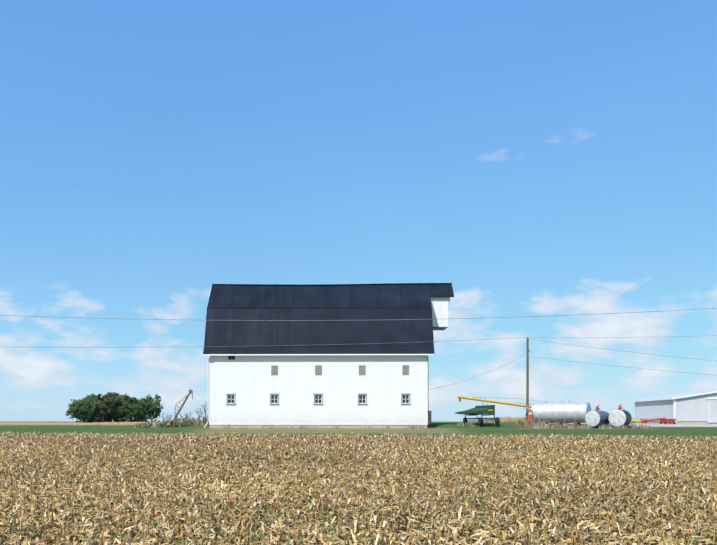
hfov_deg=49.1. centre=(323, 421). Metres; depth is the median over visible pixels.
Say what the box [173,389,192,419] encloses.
old elevator
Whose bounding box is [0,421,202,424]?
field
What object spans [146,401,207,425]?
brush twigs
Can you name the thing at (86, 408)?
grove tree crowns
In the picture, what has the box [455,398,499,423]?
corn head
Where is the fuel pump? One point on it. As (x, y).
(529, 414)
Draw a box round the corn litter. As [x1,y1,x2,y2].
[0,432,716,544]
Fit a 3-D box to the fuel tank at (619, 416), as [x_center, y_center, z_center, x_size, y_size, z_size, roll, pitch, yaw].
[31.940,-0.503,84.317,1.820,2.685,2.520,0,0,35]
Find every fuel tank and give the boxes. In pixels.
[531,401,590,424]
[585,406,609,428]
[608,404,631,427]
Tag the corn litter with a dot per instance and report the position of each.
(52, 534)
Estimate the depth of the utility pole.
88.98 m
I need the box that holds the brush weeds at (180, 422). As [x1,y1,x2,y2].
[134,413,652,428]
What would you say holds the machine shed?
on the ground
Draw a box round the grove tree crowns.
[65,392,162,422]
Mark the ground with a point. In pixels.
(453, 427)
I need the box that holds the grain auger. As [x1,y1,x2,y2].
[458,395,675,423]
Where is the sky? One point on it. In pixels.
(546, 159)
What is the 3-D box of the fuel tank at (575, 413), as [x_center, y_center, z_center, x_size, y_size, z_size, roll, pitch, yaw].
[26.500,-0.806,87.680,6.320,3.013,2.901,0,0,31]
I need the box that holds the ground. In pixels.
[0,421,716,544]
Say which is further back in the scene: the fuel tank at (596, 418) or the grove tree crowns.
the grove tree crowns
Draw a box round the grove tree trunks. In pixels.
[80,405,148,422]
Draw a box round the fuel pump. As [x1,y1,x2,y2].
[523,406,532,423]
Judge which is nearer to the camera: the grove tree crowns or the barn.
the barn
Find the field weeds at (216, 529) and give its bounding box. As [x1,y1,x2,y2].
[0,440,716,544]
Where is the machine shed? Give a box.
[632,389,716,423]
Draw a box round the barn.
[203,283,453,427]
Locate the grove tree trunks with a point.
(110, 417)
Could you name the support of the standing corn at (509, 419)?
on the ground
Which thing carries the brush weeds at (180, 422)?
on the ground
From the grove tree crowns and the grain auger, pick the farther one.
the grove tree crowns
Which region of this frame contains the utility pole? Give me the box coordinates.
[526,337,529,420]
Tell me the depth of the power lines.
62.81 m
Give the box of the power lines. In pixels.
[6,308,716,389]
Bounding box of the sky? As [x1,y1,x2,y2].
[0,0,716,420]
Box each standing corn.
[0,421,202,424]
[485,416,525,421]

